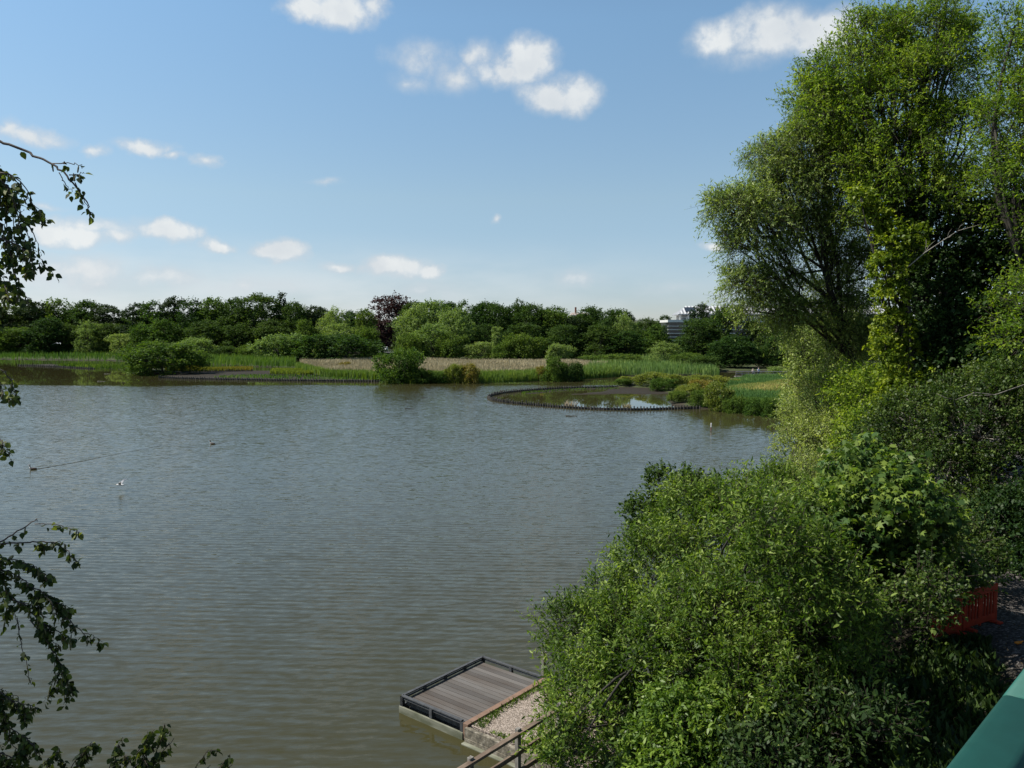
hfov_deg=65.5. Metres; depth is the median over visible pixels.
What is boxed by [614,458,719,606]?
alder bush
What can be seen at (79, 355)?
reed bed
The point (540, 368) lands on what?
waterside shrub
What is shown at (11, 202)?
birch tree
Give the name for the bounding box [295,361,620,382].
reed bed
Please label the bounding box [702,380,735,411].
island bush
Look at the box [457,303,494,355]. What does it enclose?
broadleaf tree
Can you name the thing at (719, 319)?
broadleaf tree
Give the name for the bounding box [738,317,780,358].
broadleaf tree
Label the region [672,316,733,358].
broadleaf tree
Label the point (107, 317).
pine tree
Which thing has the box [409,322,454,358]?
willow tree
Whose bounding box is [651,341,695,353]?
broadleaf tree
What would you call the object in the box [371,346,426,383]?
waterside shrub
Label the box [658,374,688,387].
island bush
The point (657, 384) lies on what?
island bush
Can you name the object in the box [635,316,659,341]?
broadleaf tree
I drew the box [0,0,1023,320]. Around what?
sky
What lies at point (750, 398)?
grass bank
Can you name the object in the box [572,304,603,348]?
broadleaf tree
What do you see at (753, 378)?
grass bank
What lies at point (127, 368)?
island shrub
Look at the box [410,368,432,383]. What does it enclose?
waterside shrub
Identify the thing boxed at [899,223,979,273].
dead branch
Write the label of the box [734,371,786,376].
boardwalk
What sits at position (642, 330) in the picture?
broadleaf tree
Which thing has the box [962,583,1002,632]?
plastic barrier
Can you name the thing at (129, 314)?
pine tree
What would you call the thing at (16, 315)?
broadleaf tree
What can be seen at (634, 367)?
reed bed
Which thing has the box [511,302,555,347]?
broadleaf tree
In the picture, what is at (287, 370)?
marsh plants
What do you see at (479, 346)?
willow tree
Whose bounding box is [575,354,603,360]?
willow bush
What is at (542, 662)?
mooring post
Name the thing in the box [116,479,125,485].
gull
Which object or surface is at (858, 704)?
shade bush
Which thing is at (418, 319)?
willow tree
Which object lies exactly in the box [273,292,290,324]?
conifer tree
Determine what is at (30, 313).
pine tree
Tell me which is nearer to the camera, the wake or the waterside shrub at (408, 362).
the wake
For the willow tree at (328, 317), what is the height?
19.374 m
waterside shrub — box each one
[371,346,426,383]
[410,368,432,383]
[428,371,449,383]
[443,362,463,382]
[460,362,481,383]
[535,365,545,378]
[540,356,570,381]
[558,361,585,381]
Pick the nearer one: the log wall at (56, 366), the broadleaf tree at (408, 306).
the log wall at (56, 366)
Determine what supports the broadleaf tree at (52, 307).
on the ground at (1010, 609)
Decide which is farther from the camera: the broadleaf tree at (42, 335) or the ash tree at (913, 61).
the broadleaf tree at (42, 335)
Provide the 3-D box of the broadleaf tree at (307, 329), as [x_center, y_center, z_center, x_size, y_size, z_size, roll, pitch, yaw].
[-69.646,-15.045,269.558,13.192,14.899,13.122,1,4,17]
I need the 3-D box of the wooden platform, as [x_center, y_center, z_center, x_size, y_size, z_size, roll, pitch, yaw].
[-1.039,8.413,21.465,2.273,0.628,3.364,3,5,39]
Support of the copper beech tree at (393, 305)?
on the ground at (1010, 609)
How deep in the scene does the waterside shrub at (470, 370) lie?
149.13 m
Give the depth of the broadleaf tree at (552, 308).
297.74 m
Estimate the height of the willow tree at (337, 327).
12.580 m
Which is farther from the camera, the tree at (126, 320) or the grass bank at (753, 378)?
the tree at (126, 320)
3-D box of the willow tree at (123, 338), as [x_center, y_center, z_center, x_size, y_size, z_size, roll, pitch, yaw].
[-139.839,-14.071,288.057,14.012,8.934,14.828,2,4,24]
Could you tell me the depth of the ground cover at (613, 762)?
16.50 m
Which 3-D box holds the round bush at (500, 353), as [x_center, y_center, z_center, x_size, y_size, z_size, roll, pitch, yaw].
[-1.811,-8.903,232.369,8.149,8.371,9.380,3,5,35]
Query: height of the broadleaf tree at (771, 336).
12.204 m
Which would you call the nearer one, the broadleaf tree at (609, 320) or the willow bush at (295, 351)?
the willow bush at (295, 351)
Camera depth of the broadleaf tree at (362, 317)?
275.53 m
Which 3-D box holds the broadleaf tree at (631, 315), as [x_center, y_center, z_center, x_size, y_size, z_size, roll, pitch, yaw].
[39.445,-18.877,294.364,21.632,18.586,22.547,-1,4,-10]
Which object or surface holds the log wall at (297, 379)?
on the ground at (1010, 609)
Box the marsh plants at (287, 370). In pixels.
[270,367,313,374]
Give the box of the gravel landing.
[461,678,624,767]
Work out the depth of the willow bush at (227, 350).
256.16 m
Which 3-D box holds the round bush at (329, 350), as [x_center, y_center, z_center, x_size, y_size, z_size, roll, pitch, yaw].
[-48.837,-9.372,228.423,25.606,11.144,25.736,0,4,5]
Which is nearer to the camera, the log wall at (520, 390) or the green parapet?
the green parapet
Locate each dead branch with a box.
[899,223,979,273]
[936,384,1023,405]
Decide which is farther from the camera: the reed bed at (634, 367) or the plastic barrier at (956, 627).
the reed bed at (634, 367)
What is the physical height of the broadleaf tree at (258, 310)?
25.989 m
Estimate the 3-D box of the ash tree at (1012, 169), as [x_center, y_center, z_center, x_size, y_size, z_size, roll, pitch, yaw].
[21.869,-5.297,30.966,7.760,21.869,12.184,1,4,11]
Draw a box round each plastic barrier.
[923,593,966,644]
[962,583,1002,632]
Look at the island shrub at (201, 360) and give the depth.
182.82 m
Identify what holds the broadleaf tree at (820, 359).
on the ground at (1010, 609)
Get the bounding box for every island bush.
[611,378,631,385]
[618,376,640,384]
[632,371,666,385]
[647,377,678,391]
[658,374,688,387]
[666,390,689,402]
[670,382,702,400]
[684,374,712,385]
[688,389,707,406]
[689,379,714,390]
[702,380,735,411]
[711,375,729,384]
[721,394,746,413]
[741,396,763,415]
[760,395,784,417]
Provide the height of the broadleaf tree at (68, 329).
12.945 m
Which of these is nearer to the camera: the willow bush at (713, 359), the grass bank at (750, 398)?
the grass bank at (750, 398)
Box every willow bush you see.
[169,336,218,353]
[210,345,237,357]
[233,344,261,356]
[246,332,307,360]
[275,334,317,359]
[394,332,429,355]
[433,333,469,358]
[544,342,577,359]
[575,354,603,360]
[602,353,642,361]
[667,352,704,363]
[684,355,725,369]
[762,302,890,454]
[767,366,787,372]
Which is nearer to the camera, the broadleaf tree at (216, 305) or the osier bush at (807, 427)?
the osier bush at (807, 427)
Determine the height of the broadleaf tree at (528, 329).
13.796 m
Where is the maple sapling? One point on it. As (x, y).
(875, 480)
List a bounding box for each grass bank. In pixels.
[700,396,846,414]
[720,373,854,399]
[728,377,833,390]
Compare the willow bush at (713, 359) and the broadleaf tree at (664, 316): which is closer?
the willow bush at (713, 359)
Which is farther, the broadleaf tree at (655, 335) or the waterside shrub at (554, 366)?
the broadleaf tree at (655, 335)
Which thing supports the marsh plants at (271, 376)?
on the ground at (1010, 609)
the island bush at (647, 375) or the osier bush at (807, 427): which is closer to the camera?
the osier bush at (807, 427)
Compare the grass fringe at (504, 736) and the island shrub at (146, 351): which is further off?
the island shrub at (146, 351)
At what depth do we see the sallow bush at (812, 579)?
17.02 m
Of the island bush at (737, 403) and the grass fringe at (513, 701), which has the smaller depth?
the grass fringe at (513, 701)
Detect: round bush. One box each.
[297,332,390,359]
[490,339,519,359]
[502,332,547,359]
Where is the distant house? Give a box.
[570,307,578,316]
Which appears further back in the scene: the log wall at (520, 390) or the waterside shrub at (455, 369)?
the waterside shrub at (455, 369)
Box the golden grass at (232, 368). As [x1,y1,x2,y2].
[165,365,252,370]
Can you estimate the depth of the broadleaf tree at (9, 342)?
297.15 m
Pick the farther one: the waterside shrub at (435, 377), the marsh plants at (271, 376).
the marsh plants at (271, 376)
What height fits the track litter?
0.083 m
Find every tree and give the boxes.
[0,140,233,767]
[0,305,34,353]
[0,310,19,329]
[0,326,41,355]
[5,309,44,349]
[10,301,61,329]
[17,315,72,355]
[31,296,83,352]
[41,323,87,355]
[52,299,106,349]
[70,319,107,355]
[80,304,130,344]
[92,322,130,354]
[103,333,136,354]
[115,302,155,334]
[117,313,134,344]
[122,324,164,354]
[127,300,176,339]
[135,318,195,356]
[156,295,189,333]
[169,295,217,343]
[182,319,230,349]
[197,296,237,337]
[212,297,251,345]
[213,323,261,352]
[224,291,294,345]
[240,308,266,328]
[251,316,296,353]
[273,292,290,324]
[275,298,313,335]
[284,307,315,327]
[293,318,323,335]
[301,305,328,333]
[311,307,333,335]
[315,304,350,349]
[321,322,358,357]
[335,311,379,334]
[350,326,384,358]
[352,308,377,356]
[367,290,420,350]
[374,317,391,346]
[386,300,435,355]
[391,302,436,354]
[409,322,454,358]
[413,298,458,350]
[434,306,475,357]
[436,300,463,332]
[451,299,476,356]
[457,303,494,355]
[462,323,505,358]
[462,341,494,359]
[469,298,507,327]
[485,301,520,343]
[490,326,503,358]
[496,303,532,338]
[500,322,549,359]
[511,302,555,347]
[513,298,525,331]
[536,304,575,336]
[540,308,575,357]
[540,322,587,358]
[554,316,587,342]
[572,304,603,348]
[574,324,619,356]
[577,306,601,349]
[587,307,624,343]
[603,308,642,345]
[603,329,647,355]
[609,312,640,350]
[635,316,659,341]
[635,329,662,354]
[638,323,675,353]
[646,340,682,361]
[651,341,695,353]
[654,314,671,333]
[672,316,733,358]
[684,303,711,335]
[702,303,756,360]
[705,334,765,367]
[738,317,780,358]
[755,335,808,367]
[765,325,815,363]
[766,0,1023,471]
[805,343,846,365]
[842,347,1023,530]
[870,182,1023,489]
[938,0,1023,378]
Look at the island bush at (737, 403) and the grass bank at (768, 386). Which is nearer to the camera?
the island bush at (737, 403)
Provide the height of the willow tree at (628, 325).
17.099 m
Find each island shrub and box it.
[112,339,199,374]
[119,357,151,371]
[164,348,212,373]
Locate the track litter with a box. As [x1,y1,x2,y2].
[944,576,1023,704]
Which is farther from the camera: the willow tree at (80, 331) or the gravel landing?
the willow tree at (80, 331)
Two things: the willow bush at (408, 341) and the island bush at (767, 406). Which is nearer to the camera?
the island bush at (767, 406)
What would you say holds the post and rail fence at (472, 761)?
on the ground at (1010, 609)
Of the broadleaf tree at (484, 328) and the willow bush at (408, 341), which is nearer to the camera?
the willow bush at (408, 341)
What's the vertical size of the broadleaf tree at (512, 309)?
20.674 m
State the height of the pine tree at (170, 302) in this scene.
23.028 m
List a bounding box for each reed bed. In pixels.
[0,350,126,360]
[195,352,298,367]
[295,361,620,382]
[299,357,606,371]
[582,353,719,375]
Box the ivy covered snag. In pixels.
[842,181,946,464]
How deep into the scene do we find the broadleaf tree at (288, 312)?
281.30 m
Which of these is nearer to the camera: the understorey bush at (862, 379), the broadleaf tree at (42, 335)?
the understorey bush at (862, 379)
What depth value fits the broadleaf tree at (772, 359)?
202.47 m
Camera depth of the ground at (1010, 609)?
22.23 m
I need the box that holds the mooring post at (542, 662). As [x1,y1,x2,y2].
[541,651,545,675]
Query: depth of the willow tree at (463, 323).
255.27 m
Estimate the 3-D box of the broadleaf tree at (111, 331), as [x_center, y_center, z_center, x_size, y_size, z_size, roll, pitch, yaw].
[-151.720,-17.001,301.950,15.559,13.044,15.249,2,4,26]
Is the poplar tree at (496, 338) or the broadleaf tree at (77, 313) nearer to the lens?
the poplar tree at (496, 338)
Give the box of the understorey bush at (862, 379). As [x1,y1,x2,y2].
[810,344,959,462]
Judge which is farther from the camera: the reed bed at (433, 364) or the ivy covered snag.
the reed bed at (433, 364)
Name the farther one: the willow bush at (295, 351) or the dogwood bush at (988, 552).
the willow bush at (295, 351)
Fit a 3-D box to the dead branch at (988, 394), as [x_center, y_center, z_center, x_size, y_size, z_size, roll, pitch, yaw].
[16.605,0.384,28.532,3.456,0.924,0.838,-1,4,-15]
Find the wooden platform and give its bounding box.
[399,656,542,739]
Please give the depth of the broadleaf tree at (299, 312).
295.45 m
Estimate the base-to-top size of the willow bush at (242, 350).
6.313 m
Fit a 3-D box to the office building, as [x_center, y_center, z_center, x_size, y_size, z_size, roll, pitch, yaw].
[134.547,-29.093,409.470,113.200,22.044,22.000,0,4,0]
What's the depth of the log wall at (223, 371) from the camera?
190.74 m
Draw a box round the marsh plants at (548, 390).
[521,387,616,393]
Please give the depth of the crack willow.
41.72 m
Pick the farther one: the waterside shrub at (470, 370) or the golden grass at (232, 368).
the golden grass at (232, 368)
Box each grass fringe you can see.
[472,682,543,726]
[490,730,542,752]
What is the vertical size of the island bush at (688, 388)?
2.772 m
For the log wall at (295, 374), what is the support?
on the ground at (1010, 609)
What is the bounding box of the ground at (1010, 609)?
[0,321,1023,767]
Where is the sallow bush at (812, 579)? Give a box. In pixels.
[509,450,911,767]
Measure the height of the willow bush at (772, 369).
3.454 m
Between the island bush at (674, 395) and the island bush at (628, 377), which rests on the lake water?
the island bush at (674, 395)
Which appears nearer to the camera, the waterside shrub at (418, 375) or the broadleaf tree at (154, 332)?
the waterside shrub at (418, 375)
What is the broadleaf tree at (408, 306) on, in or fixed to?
on the ground at (1010, 609)
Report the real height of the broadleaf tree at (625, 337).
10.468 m
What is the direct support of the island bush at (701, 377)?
on the ground at (1010, 609)
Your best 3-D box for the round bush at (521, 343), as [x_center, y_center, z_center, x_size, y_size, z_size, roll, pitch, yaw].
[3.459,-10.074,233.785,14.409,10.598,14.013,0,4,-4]
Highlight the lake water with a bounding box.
[0,359,833,767]
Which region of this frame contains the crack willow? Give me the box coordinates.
[692,78,890,393]
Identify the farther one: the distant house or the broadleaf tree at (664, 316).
the distant house
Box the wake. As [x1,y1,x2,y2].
[39,443,173,468]
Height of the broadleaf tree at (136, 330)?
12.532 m
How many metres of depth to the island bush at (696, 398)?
102.17 m
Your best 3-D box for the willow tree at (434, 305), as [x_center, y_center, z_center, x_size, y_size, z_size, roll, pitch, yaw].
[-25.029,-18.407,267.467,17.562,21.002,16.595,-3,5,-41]
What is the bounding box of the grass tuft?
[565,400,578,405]
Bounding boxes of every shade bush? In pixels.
[701,640,930,767]
[956,460,1023,580]
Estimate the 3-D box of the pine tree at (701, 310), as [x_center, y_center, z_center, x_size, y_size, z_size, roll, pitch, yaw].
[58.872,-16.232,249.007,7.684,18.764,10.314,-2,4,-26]
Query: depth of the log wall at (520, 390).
133.09 m
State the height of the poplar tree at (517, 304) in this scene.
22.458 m
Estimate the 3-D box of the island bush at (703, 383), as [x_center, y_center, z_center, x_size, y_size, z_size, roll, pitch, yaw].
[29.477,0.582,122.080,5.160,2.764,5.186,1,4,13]
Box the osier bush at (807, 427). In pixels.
[765,358,875,510]
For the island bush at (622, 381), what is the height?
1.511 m
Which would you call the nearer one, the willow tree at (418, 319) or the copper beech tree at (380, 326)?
the willow tree at (418, 319)
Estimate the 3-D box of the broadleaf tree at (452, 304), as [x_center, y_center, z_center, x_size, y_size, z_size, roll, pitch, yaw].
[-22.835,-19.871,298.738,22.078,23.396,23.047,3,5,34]
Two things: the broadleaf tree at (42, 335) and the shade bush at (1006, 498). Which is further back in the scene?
the broadleaf tree at (42, 335)
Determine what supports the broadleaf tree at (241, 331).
on the ground at (1010, 609)
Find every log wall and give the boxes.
[18,364,94,368]
[158,375,379,381]
[167,369,252,371]
[269,373,319,375]
[487,385,620,397]
[487,395,700,410]
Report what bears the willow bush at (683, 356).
on the ground at (1010, 609)
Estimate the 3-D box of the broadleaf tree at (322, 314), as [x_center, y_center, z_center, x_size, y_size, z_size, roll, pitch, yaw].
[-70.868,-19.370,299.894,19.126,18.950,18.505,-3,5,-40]
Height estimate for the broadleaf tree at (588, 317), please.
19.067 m
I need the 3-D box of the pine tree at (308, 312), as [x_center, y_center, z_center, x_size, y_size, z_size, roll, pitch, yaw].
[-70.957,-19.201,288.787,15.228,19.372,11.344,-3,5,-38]
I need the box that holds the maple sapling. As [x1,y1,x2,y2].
[788,425,989,641]
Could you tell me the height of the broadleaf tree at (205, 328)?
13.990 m
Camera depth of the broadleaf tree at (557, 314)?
272.60 m
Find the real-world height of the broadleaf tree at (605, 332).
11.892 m
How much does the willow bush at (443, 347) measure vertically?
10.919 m
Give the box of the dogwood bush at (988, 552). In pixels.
[848,482,1018,657]
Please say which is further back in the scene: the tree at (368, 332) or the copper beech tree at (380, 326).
the copper beech tree at (380, 326)
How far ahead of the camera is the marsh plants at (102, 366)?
211.86 m
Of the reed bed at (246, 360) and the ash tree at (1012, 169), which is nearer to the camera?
the ash tree at (1012, 169)
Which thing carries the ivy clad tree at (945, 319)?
on the ground at (1010, 609)
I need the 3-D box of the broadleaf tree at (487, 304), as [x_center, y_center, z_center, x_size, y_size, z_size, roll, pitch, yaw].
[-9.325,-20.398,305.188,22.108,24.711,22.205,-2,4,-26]
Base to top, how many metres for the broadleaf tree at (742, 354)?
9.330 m
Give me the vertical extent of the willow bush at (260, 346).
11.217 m
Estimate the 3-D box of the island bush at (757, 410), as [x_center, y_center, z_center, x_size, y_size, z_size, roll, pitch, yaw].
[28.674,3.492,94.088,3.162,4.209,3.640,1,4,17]
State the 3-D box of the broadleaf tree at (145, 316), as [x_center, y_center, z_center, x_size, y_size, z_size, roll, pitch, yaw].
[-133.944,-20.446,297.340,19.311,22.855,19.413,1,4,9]
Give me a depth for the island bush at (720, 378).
135.88 m
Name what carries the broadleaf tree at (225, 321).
on the ground at (1010, 609)
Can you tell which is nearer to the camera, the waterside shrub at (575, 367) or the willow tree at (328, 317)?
the waterside shrub at (575, 367)
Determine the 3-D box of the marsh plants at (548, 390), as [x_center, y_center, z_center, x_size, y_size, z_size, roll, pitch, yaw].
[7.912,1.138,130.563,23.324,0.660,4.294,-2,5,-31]
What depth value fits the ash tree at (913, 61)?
37.70 m
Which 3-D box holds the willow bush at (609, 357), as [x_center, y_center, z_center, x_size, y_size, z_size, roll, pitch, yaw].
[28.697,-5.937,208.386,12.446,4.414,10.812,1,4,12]
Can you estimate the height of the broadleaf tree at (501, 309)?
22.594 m
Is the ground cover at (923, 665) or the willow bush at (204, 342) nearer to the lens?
the ground cover at (923, 665)
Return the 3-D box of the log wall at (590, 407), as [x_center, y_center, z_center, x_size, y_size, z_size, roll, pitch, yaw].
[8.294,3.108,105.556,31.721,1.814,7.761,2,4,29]
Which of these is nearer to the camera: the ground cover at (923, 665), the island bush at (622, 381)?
the ground cover at (923, 665)
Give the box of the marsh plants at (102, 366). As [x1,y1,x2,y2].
[55,362,124,369]
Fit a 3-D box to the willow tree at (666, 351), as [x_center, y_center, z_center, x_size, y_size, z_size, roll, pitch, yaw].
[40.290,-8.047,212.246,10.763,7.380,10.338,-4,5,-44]
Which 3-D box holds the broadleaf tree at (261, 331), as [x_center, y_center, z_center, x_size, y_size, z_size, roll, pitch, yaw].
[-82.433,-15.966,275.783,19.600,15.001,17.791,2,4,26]
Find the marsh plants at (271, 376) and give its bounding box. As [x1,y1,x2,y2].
[215,373,367,379]
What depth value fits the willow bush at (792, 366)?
49.41 m
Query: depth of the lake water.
38.47 m
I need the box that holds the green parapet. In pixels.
[947,669,1023,767]
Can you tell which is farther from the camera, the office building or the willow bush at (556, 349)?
the office building
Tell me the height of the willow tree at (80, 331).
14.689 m
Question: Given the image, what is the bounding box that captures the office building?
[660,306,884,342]
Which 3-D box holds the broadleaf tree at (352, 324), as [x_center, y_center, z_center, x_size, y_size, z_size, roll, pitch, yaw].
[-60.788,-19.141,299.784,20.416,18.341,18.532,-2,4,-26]
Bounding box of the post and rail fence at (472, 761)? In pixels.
[457,702,567,767]
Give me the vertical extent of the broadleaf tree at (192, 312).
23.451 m
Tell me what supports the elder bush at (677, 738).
on the ground at (1010, 609)
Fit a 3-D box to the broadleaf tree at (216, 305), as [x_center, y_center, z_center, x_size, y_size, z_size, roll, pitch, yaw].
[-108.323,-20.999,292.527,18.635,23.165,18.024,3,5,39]
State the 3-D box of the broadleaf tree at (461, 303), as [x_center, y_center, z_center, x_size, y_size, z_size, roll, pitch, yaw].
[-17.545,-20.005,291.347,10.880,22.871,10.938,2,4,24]
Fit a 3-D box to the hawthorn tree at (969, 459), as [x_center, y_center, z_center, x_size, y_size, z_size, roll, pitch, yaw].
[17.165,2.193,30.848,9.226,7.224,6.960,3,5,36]
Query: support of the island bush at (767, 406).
on the ground at (1010, 609)
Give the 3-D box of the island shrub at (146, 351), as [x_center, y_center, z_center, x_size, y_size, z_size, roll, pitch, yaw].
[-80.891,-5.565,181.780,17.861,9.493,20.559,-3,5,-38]
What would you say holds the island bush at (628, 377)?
on the ground at (1010, 609)
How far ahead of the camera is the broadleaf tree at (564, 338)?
255.08 m
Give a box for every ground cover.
[589,498,890,767]
[869,630,1012,767]
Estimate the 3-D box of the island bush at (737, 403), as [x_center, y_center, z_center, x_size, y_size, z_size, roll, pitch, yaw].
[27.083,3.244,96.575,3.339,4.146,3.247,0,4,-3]
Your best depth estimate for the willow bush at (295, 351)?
239.61 m
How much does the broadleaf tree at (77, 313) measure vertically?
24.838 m
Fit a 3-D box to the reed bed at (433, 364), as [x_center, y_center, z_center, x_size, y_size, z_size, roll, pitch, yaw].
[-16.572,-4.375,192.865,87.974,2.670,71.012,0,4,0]
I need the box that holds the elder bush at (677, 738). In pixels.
[609,664,778,767]

